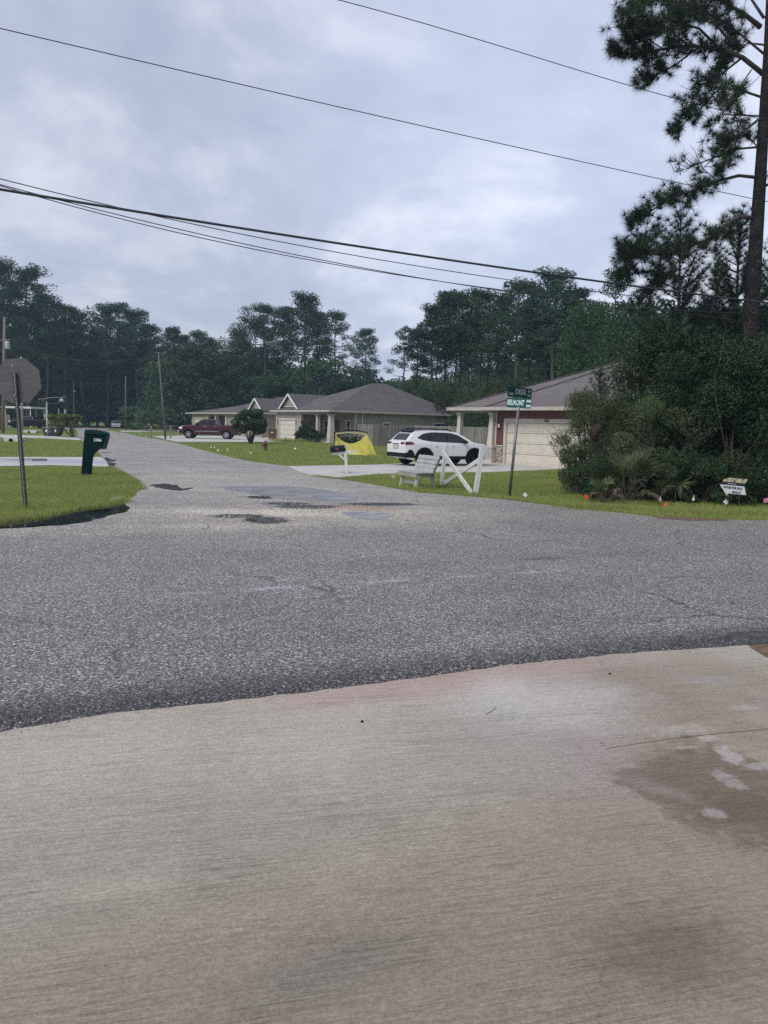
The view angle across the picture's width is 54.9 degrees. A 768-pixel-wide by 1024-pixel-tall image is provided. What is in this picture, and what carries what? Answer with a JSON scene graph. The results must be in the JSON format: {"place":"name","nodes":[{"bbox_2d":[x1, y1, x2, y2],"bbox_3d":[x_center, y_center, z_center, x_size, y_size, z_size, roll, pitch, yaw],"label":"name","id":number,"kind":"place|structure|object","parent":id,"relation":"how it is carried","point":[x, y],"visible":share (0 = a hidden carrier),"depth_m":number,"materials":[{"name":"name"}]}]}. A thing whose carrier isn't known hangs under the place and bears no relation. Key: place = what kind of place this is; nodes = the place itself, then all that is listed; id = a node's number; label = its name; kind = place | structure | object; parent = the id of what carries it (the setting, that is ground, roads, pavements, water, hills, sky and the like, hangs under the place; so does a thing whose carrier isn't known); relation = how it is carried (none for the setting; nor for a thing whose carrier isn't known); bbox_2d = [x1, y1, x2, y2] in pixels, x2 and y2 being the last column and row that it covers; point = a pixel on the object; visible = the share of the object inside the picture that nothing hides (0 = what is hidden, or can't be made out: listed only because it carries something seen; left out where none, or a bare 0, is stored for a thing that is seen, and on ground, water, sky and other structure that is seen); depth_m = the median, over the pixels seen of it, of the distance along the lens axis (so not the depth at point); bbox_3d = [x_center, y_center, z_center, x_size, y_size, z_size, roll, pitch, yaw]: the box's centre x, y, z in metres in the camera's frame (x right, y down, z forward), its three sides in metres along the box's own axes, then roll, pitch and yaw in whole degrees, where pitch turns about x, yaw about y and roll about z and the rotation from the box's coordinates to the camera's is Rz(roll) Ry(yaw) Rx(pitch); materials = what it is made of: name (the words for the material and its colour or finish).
{"place":"outdoors","nodes":[
{"label":"outdoors","id":0,"kind":"place"},
{"bbox_2d":[0,457,108,466],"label":"driveway","id":1,"kind":"structure","parent":0,"point":[67,461],"depth_m":29.50,"materials":[{"name":"concrete"}]},
{"bbox_2d":[51,426,111,429],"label":"side road","id":2,"kind":"structure","parent":0,"point":[86,428],"depth_m":132.27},
{"bbox_2d":[120,430,176,431],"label":"driveway","id":3,"kind":"structure","parent":0,"point":[144,431],"depth_m":115.39,"materials":[{"name":"concrete"}]},
{"bbox_2d":[153,436,279,441],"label":"driveway","id":4,"kind":"structure","parent":0,"point":[212,439],"depth_m":73.73,"materials":[{"name":"concrete"}]},
{"bbox_2d":[177,419,241,438],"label":"pickup truck","id":5,"kind":"object","parent":4,"relation":"on","point":[208,427],"visible":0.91,"depth_m":74.98,"materials":[{"name":"red paint"}]},
{"bbox_2d":[0,645,767,1023],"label":"apron","id":6,"kind":"object","parent":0,"point":[452,849],"visible":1,"depth_m":2.85,"materials":[{"name":"concrete"}]},
{"bbox_2d":[0,430,767,738],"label":"road","id":7,"kind":"structure","parent":0,"point":[144,602],"depth_m":7.44,"materials":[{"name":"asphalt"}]},
{"bbox_2d":[0,504,129,527],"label":"puddle","id":8,"kind":"object","parent":7,"relation":"on","point":[81,515],"visible":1,"depth_m":12.13,"materials":[{"name":"liquid"}]},
{"bbox_2d":[218,486,357,499],"bbox_3d":[-2.210,-0.459,17.520,2.317,0.031,4.246,-3,8,-32],"label":"asphalt patch","id":9,"kind":"object","parent":7,"relation":"on","point":[295,492],"visible":0.99,"depth_m":17.42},
{"bbox_2d":[342,512,394,518],"bbox_3d":[-0.242,0.060,13.414,0.875,0.001,1.165,-1,7,-17],"label":"asphalt patch","id":10,"kind":"object","parent":7,"relation":"on","point":[367,515],"visible":1,"depth_m":13.43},
{"bbox_2d":[0,422,767,646],"bbox_3d":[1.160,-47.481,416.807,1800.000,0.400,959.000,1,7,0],"label":"ground","id":11,"kind":"structure","parent":0,"point":[10,430],"depth_m":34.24,"materials":[{"name":"plant"}]},
{"bbox_2d":[0,317,11,432],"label":"utility pole","id":12,"kind":"object","parent":11,"relation":"on","point":[6,345],"visible":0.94,"depth_m":78.55,"materials":[{"name":"brown wood"}]},
{"bbox_2d":[0,358,40,506],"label":"stop sign","id":13,"kind":"object","parent":11,"relation":"on","point":[20,382],"visible":0.94,"depth_m":12.89,"materials":[{"name":"metal"}]},
{"bbox_2d":[0,255,46,414],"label":"pine tree","id":14,"kind":"object","parent":11,"relation":"on","point":[5,267],"visible":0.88,"depth_m":126.96,"materials":[{"name":"plant"}]},
{"bbox_2d":[7,416,50,428],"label":"pickup truck","id":15,"kind":"object","parent":11,"relation":"on","point":[31,421],"visible":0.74,"depth_m":114.67,"materials":[{"name":"black paint"}]},
{"bbox_2d":[0,342,59,419],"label":"broadleaf tree","id":16,"kind":"object","parent":11,"relation":"on","point":[11,411],"visible":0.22,"depth_m":139.87,"materials":[{"name":"green plant"}]},
{"bbox_2d":[0,262,70,426],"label":"pine tree","id":17,"kind":"object","parent":11,"relation":"on","point":[28,276],"visible":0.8,"depth_m":130.06,"materials":[{"name":"plant"}]},
{"bbox_2d":[21,292,73,426],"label":"pine tree","id":18,"kind":"object","parent":11,"relation":"on","point":[47,349],"visible":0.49,"depth_m":136.92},
{"bbox_2d":[37,397,67,435],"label":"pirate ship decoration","id":19,"kind":"object","parent":11,"relation":"on","point":[54,431],"visible":0.89,"depth_m":70.41,"materials":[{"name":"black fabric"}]},
{"bbox_2d":[47,413,82,436],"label":"clipped bush","id":20,"kind":"object","parent":11,"relation":"on","point":[61,419],"visible":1,"depth_m":67.43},
{"bbox_2d":[34,302,96,426],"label":"pine tree","id":21,"kind":"object","parent":11,"relation":"on","point":[65,350],"visible":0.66,"depth_m":141.09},
{"bbox_2d":[31,352,106,422],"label":"broadleaf tree","id":22,"kind":"object","parent":11,"relation":"on","point":[57,389],"visible":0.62,"depth_m":144.53,"materials":[{"name":"green plant"}]},
{"bbox_2d":[53,305,112,426],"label":"pine tree","id":23,"kind":"object","parent":11,"relation":"on","point":[83,317],"visible":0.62,"depth_m":143.57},
{"bbox_2d":[81,429,109,474],"bbox_3d":[-8.556,-1.764,21.938,0.814,1.360,0.280,1,7,0],"label":"green mailbox","id":24,"kind":"object","parent":11,"relation":"on","point":[95,441],"visible":0.98,"depth_m":21.81,"materials":[{"name":"plastic"}]},
{"bbox_2d":[80,301,137,427],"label":"pine tree","id":25,"kind":"object","parent":11,"relation":"on","point":[104,309],"visible":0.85,"depth_m":143.49,"materials":[{"name":"plant"}]},
{"bbox_2d":[88,302,144,427],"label":"pine tree","id":26,"kind":"object","parent":11,"relation":"on","point":[118,313],"visible":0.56,"depth_m":145.24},
{"bbox_2d":[91,354,154,427],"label":"broadleaf tree","id":27,"kind":"object","parent":11,"relation":"on","point":[99,407],"visible":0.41,"depth_m":147.41,"materials":[{"name":"green plant"}]},
{"bbox_2d":[117,405,144,429],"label":"bush","id":28,"kind":"object","parent":11,"relation":"on","point":[131,415],"visible":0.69,"depth_m":124.76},
{"bbox_2d":[101,306,165,426],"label":"pine tree","id":29,"kind":"object","parent":11,"relation":"on","point":[134,318],"visible":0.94,"depth_m":144.25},
{"bbox_2d":[132,410,159,430],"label":"bush","id":30,"kind":"object","parent":11,"relation":"on","point":[139,417],"visible":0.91,"depth_m":116.87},
{"bbox_2d":[136,323,165,425],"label":"pine tree","id":31,"kind":"object","parent":11,"relation":"on","point":[155,329],"visible":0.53,"depth_m":147.37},
{"bbox_2d":[156,325,188,389],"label":"pine tree","id":32,"kind":"object","parent":11,"relation":"on","point":[173,331],"visible":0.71,"depth_m":124.00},
{"bbox_2d":[142,341,232,424],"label":"broadleaf tree","id":33,"kind":"object","parent":11,"relation":"on","point":[186,419],"visible":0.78,"depth_m":117.73,"materials":[{"name":"green plant"}]},
{"bbox_2d":[176,329,220,376],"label":"pine tree","id":34,"kind":"object","parent":11,"relation":"on","point":[201,336],"visible":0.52,"depth_m":124.05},
{"bbox_2d":[182,358,255,411],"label":"broadleaf tree","id":35,"kind":"object","parent":11,"relation":"on","point":[225,400],"visible":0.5,"depth_m":117.12,"materials":[{"name":"green plant"}]},
{"bbox_2d":[185,397,284,437],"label":"tan house","id":36,"kind":"structure","parent":11,"relation":"on","point":[226,416],"depth_m":93.54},
{"bbox_2d":[220,326,261,386],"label":"pine tree","id":37,"kind":"object","parent":11,"relation":"on","point":[234,357],"visible":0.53,"depth_m":122.76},
{"bbox_2d":[230,408,267,443],"bbox_3d":[-11.208,-7.176,61.546,3.182,3.052,3.280,1,7,0],"label":"round tree","id":38,"kind":"object","parent":11,"relation":"on","point":[256,424],"visible":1,"depth_m":61.22,"materials":[{"name":"green plant"}]},
{"bbox_2d":[226,315,277,386],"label":"pine tree","id":39,"kind":"object","parent":11,"relation":"on","point":[255,332],"visible":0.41,"depth_m":121.11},
{"bbox_2d":[228,302,294,393],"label":"pine tree","id":40,"kind":"object","parent":11,"relation":"on","point":[266,309],"visible":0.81,"depth_m":118.25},
{"bbox_2d":[250,369,299,398],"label":"broadleaf tree","id":41,"kind":"object","parent":11,"relation":"on","point":[283,378],"visible":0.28,"depth_m":115.09,"materials":[{"name":"green plant"}]},
{"bbox_2d":[260,305,303,373],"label":"pine tree","id":42,"kind":"object","parent":11,"relation":"on","point":[281,312],"visible":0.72,"depth_m":117.54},
{"bbox_2d":[274,290,337,389],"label":"pine tree","id":43,"kind":"object","parent":11,"relation":"on","point":[306,307],"visible":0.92,"depth_m":114.79,"materials":[{"name":"plant"}]},
{"bbox_2d":[287,310,339,390],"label":"pine tree","id":44,"kind":"object","parent":11,"relation":"on","point":[323,314],"visible":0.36,"depth_m":118.15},
{"bbox_2d":[285,354,356,394],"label":"broadleaf tree","id":45,"kind":"object","parent":11,"relation":"on","point":[317,367],"visible":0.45,"depth_m":110.79,"materials":[{"name":"green plant"}]},
{"bbox_2d":[310,308,360,373],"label":"pine tree","id":46,"kind":"object","parent":11,"relation":"on","point":[339,329],"visible":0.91,"depth_m":114.15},
{"bbox_2d":[321,366,382,394],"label":"broadleaf tree","id":47,"kind":"object","parent":11,"relation":"on","point":[332,381],"visible":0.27,"depth_m":109.05,"materials":[{"name":"green plant"}]},
{"bbox_2d":[334,430,375,454],"bbox_3d":[-1.652,-4.227,45.445,2.981,1.596,1.428,1,7,0],"label":"practice net","id":48,"kind":"object","parent":11,"relation":"on","point":[363,446],"visible":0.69,"depth_m":45.69,"materials":[{"name":"yellow fabric"}]},
{"bbox_2d":[345,328,381,386],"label":"pine tree","id":49,"kind":"object","parent":11,"relation":"on","point":[369,340],"visible":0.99,"depth_m":93.91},
{"bbox_2d":[270,383,463,442],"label":"tan house","id":50,"kind":"structure","parent":11,"relation":"on","point":[371,403],"depth_m":76.46,"materials":[{"name":"grey"}]},
{"bbox_2d":[279,418,294,439],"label":"garage door","id":51,"kind":"structure","parent":50,"relation":"in","point":[286,425],"depth_m":78.74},
{"bbox_2d":[0,298,766,425],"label":"woods","id":52,"kind":"object","parent":11,"relation":"on","point":[149,404],"visible":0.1,"depth_m":123.10,"materials":[{"name":"green plant"}]},
{"bbox_2d":[383,325,421,389],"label":"pine tree","id":53,"kind":"object","parent":11,"relation":"on","point":[406,329],"visible":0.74,"depth_m":88.20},
{"bbox_2d":[398,328,432,387],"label":"pine tree","id":54,"kind":"object","parent":11,"relation":"on","point":[415,354],"visible":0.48,"depth_m":89.53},
{"bbox_2d":[397,454,440,488],"bbox_3d":[0.946,-1.090,20.018,0.784,0.891,1.180,-2,7,-25],"label":"lounge chair","id":55,"kind":"object","parent":11,"relation":"on","point":[418,472],"visible":0.93,"depth_m":19.86,"materials":[{"name":"grey paint"}]},
{"bbox_2d":[357,424,487,445],"bbox_3d":[3.130,-6.504,63.630,4.718,1.888,21.161,-5,9,-44],"label":"wooden fence","id":56,"kind":"object","parent":11,"relation":"on","point":[379,438],"visible":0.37,"depth_m":64.74,"materials":[{"name":"grey wood"}]},
{"bbox_2d":[395,302,464,394],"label":"pine tree","id":57,"kind":"object","parent":11,"relation":"on","point":[433,309],"visible":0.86,"depth_m":87.41,"materials":[{"name":"plant"}]},
{"bbox_2d":[433,383,457,425],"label":"pine sapling","id":58,"kind":"object","parent":11,"relation":"on","point":[438,396],"visible":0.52,"depth_m":78.80,"materials":[{"name":"green plant"}]},
{"bbox_2d":[416,290,481,404],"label":"pine tree","id":59,"kind":"object","parent":11,"relation":"on","point":[445,299],"visible":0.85,"depth_m":86.92,"materials":[{"name":"plant"}]},
{"bbox_2d":[425,287,493,403],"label":"pine tree","id":60,"kind":"object","parent":11,"relation":"on","point":[463,296],"visible":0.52,"depth_m":87.67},
{"bbox_2d":[440,446,484,493],"bbox_3d":[1.968,-1.146,19.522,0.289,1.252,3.213,0,7,-12],"label":"white fence section","id":61,"kind":"object","parent":11,"relation":"on","point":[478,461],"visible":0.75,"depth_m":19.05,"materials":[{"name":"paint"}]},
{"bbox_2d":[454,287,513,440],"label":"pine tree","id":62,"kind":"object","parent":11,"relation":"on","point":[483,309],"visible":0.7,"depth_m":86.99,"materials":[{"name":"plant"}]},
{"bbox_2d":[466,323,513,417],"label":"pine tree","id":63,"kind":"object","parent":11,"relation":"on","point":[488,372],"visible":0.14,"depth_m":99.34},
{"bbox_2d":[472,289,526,393],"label":"pine tree","id":64,"kind":"object","parent":11,"relation":"on","point":[505,310],"visible":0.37,"depth_m":87.45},
{"bbox_2d":[481,276,555,383],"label":"pine tree","id":65,"kind":"object","parent":11,"relation":"on","point":[524,287],"visible":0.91,"depth_m":80.87,"materials":[{"name":"plant"}]},
{"bbox_2d":[507,386,531,495],"bbox_3d":[3.203,-1.668,17.715,0.589,2.625,0.405,2,7,8],"label":"street sign","id":66,"kind":"object","parent":11,"relation":"on","point":[524,399],"visible":1,"depth_m":17.64,"materials":[{"name":"green metal"}]},
{"bbox_2d":[510,284,566,384],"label":"pine tree","id":67,"kind":"object","parent":11,"relation":"on","point":[536,354],"visible":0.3,"depth_m":83.39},
{"bbox_2d":[505,265,587,379],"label":"pine tree","id":68,"kind":"object","parent":11,"relation":"on","point":[553,281],"visible":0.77,"depth_m":78.81,"materials":[{"name":"plant"}]},
{"bbox_2d":[538,286,595,372],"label":"pine tree","id":69,"kind":"object","parent":11,"relation":"on","point":[583,293],"visible":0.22,"depth_m":81.14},
{"bbox_2d":[558,441,599,493],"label":"shrub","id":70,"kind":"object","parent":11,"relation":"on","point":[566,456],"visible":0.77,"depth_m":18.85,"materials":[{"name":"green plant"}]},
{"bbox_2d":[556,399,610,487],"bbox_3d":[5.693,-1.943,20.461,1.494,2.737,1.593,-4,8,-37],"label":"wispy shrub","id":71,"kind":"object","parent":11,"relation":"on","point":[580,431],"visible":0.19,"depth_m":20.29,"materials":[{"name":"green plant"}]},
{"bbox_2d":[549,385,640,491],"bbox_3d":[5.796,-1.911,19.446,2.664,2.932,2.470,1,7,0],"label":"wispy shrub","id":72,"kind":"object","parent":11,"relation":"on","point":[586,412],"visible":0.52,"depth_m":19.13,"materials":[{"name":"green plant"}]},
{"bbox_2d":[540,297,660,378],"bbox_3d":[15.769,-9.812,53.355,9.034,11.495,8.856,-5,10,-45],"label":"broadleaf tree","id":73,"kind":"object","parent":11,"relation":"on","point":[572,360],"visible":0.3,"depth_m":52.16,"materials":[{"name":"green plant"}]},
{"bbox_2d":[581,364,622,423],"bbox_3d":[6.934,-2.864,23.860,1.559,3.896,1.592,1,7,0],"label":"young pine","id":74,"kind":"object","parent":11,"relation":"on","point":[600,386],"visible":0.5,"depth_m":23.58,"materials":[{"name":"green plant"}]},
{"bbox_2d":[446,359,762,467],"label":"maroon house","id":75,"kind":"structure","parent":11,"relation":"on","point":[540,417],"depth_m":37.63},
{"bbox_2d":[502,418,589,467],"bbox_3d":[7.927,-3.412,36.460,0.160,2.330,5.320,-4,9,-39],"label":"garage door","id":76,"kind":"structure","parent":75,"relation":"in","point":[540,427],"depth_m":36.97,"materials":[{"name":"metal"}]},
{"bbox_2d":[587,475,624,503],"bbox_3d":[4.979,-0.445,16.508,0.980,0.790,0.918,1,7,0],"label":"palmetto","id":77,"kind":"object","parent":11,"relation":"on","point":[600,486],"visible":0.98,"depth_m":16.46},
{"bbox_2d":[580,453,635,500],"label":"shrub","id":78,"kind":"object","parent":11,"relation":"on","point":[598,459],"visible":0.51,"depth_m":17.54,"materials":[{"name":"green plant"}]},
{"bbox_2d":[586,268,633,348],"bbox_3d":[19.165,-12.367,60.693,5.875,15.007,5.273,5,8,30],"label":"pine tree","id":79,"kind":"object","parent":11,"relation":"on","point":[611,287],"visible":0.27,"depth_m":59.73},
{"bbox_2d":[587,445,670,500],"bbox_3d":[5.585,-0.893,17.141,2.057,1.292,2.352,5,8,26],"label":"palmetto","id":80,"kind":"object","parent":11,"relation":"on","point":[623,468],"visible":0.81,"depth_m":17.10,"materials":[{"name":"plant"}]},
{"bbox_2d":[592,355,667,488],"bbox_3d":[6.879,-2.478,20.442,2.112,3.860,1.911,1,7,0],"label":"wax myrtle","id":81,"kind":"object","parent":11,"relation":"on","point":[618,369],"visible":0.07,"depth_m":20.38,"materials":[{"name":"green plant"}]},
{"bbox_2d":[581,310,685,369],"bbox_3d":[16.013,-7.890,46.255,6.840,9.345,6.978,1,7,-6],"label":"broadleaf tree","id":82,"kind":"object","parent":11,"relation":"on","point":[619,329],"visible":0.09,"depth_m":45.48,"materials":[{"name":"green plant"}]},
{"bbox_2d":[612,455,697,500],"bbox_3d":[6.268,-0.813,17.570,2.097,1.254,1.996,1,7,0],"label":"palmetto","id":83,"kind":"object","parent":11,"relation":"on","point":[664,482],"visible":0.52,"depth_m":17.14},
{"bbox_2d":[597,330,714,457],"bbox_3d":[7.341,-2.629,19.688,2.893,4.331,2.654,8,9,42],"label":"wax myrtle","id":84,"kind":"object","parent":11,"relation":"on","point":[629,371],"visible":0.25,"depth_m":19.56,"materials":[{"name":"green plant"}]},
{"bbox_2d":[601,391,719,498],"bbox_3d":[6.641,-1.597,18.094,2.708,2.617,2.629,1,7,0],"label":"wispy shrub","id":85,"kind":"object","parent":11,"relation":"on","point":[647,444],"visible":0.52,"depth_m":17.79,"materials":[{"name":"green plant"}]},
{"bbox_2d":[593,326,741,449],"bbox_3d":[9.095,-3.127,22.541,4.901,5.525,4.815,5,8,30],"label":"wax myrtle","id":86,"kind":"object","parent":11,"relation":"on","point":[612,364],"visible":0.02,"depth_m":22.57,"materials":[{"name":"green plant"}]},
{"bbox_2d":[627,204,721,442],"bbox_3d":[7.881,-4.428,20.182,2.692,7.824,3.032,1,7,0],"label":"young pine","id":87,"kind":"object","parent":11,"relation":"on","point":[690,285],"visible":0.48,"depth_m":19.65,"materials":[{"name":"green plant"}]},
{"bbox_2d":[645,449,713,503],"bbox_3d":[6.835,-0.842,17.591,1.627,1.350,1.748,1,7,0],"label":"shrub","id":88,"kind":"object","parent":11,"relation":"on","point":[668,496],"visible":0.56,"depth_m":17.20,"materials":[{"name":"green plant"}]},
{"bbox_2d":[596,0,767,494],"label":"tall pine","id":89,"kind":"object","parent":11,"relation":"on","point":[636,29],"visible":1,"depth_m":17.86,"materials":[{"name":"green plant"}]},
{"bbox_2d":[600,314,767,499],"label":"wax myrtle","id":90,"kind":"object","parent":11,"relation":"on","point":[707,351],"visible":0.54,"depth_m":18.15,"materials":[{"name":"green plant"}]},
{"bbox_2d":[672,451,735,502],"bbox_3d":[7.700,-0.766,17.447,1.566,1.278,1.656,-2,8,-29],"label":"shrub","id":91,"kind":"object","parent":11,"relation":"on","point":[701,495],"visible":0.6,"depth_m":17.22,"materials":[{"name":"green plant"}]},
{"bbox_2d":[686,259,738,366],"bbox_3d":[10.883,-4.517,24.153,2.728,7.322,2.703,1,7,0],"label":"young pine","id":92,"kind":"object","parent":11,"relation":"on","point":[703,292],"visible":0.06,"depth_m":23.80,"materials":[{"name":"green plant"}]},
{"bbox_2d":[675,354,767,500],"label":"wax myrtle","id":93,"kind":"object","parent":11,"relation":"on","point":[718,394],"visible":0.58,"depth_m":17.31,"materials":[{"name":"green plant"}]},
{"bbox_2d":[684,200,767,364],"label":"young pine","id":94,"kind":"object","parent":11,"relation":"on","point":[737,289],"visible":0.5,"depth_m":20.67,"materials":[{"name":"green plant"}]},
{"bbox_2d":[689,316,767,502],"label":"wax myrtle","id":95,"kind":"object","parent":11,"relation":"on","point":[759,340],"visible":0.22,"depth_m":17.75,"materials":[{"name":"green plant"}]},
{"bbox_2d":[720,478,747,507],"bbox_3d":[7.620,-0.400,16.155,0.598,0.696,0.022,1,7,0],"label":"for sale sign","id":96,"kind":"object","parent":11,"relation":"on","point":[728,487],"visible":0.99,"depth_m":16.13,"materials":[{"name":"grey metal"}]},
{"bbox_2d":[712,449,767,505],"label":"shrub","id":97,"kind":"object","parent":11,"relation":"on","point":[737,474],"visible":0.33,"depth_m":17.16,"materials":[{"name":"green plant"}]},
{"bbox_2d":[731,235,767,357],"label":"young pine","id":98,"kind":"object","parent":11,"relation":"on","point":[764,276],"visible":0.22,"depth_m":21.34,"materials":[{"name":"green plant"}]},
{"bbox_2d":[0,188,767,303],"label":"overhead wire","id":99,"kind":"object","parent":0,"point":[225,225],"visible":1,"depth_m":13.76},
{"bbox_2d":[0,28,767,201],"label":"overhead wire","id":100,"kind":"object","parent":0,"point":[341,107],"visible":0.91,"depth_m":15.54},
{"bbox_2d":[0,178,767,310],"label":"overhead wire","id":101,"kind":"object","parent":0,"point":[368,257],"visible":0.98,"depth_m":14.49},
{"bbox_2d":[0,184,767,314],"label":"overhead wire","id":102,"kind":"object","parent":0,"point":[362,267],"visible":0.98,"depth_m":14.60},
{"bbox_2d":[0,185,767,324],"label":"overhead wire","id":103,"kind":"object","parent":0,"point":[346,266],"visible":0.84,"depth_m":14.63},
{"bbox_2d":[0,0,767,381],"label":"sky","id":104,"kind":"structure","parent":0,"point":[91,125],"materials":[{"name":"grey"}]},
{"bbox_2d":[287,460,561,476],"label":"driveway","id":105,"kind":"structure","parent":0,"point":[335,470],"depth_m":31.16,"materials":[{"name":"concrete"}]},
{"bbox_2d":[387,428,491,463],"bbox_3d":[2.687,-3.105,35.233,4.897,1.724,2.260,-2,8,-28],"label":"white suv","id":106,"kind":"object","parent":105,"relation":"on","point":[407,446],"visible":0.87,"depth_m":34.27,"materials":[{"name":"paint"}]},
{"bbox_2d":[339,0,756,117],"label":"overhead wire","id":107,"kind":"object","parent":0,"point":[512,49],"visible":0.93,"depth_m":16.88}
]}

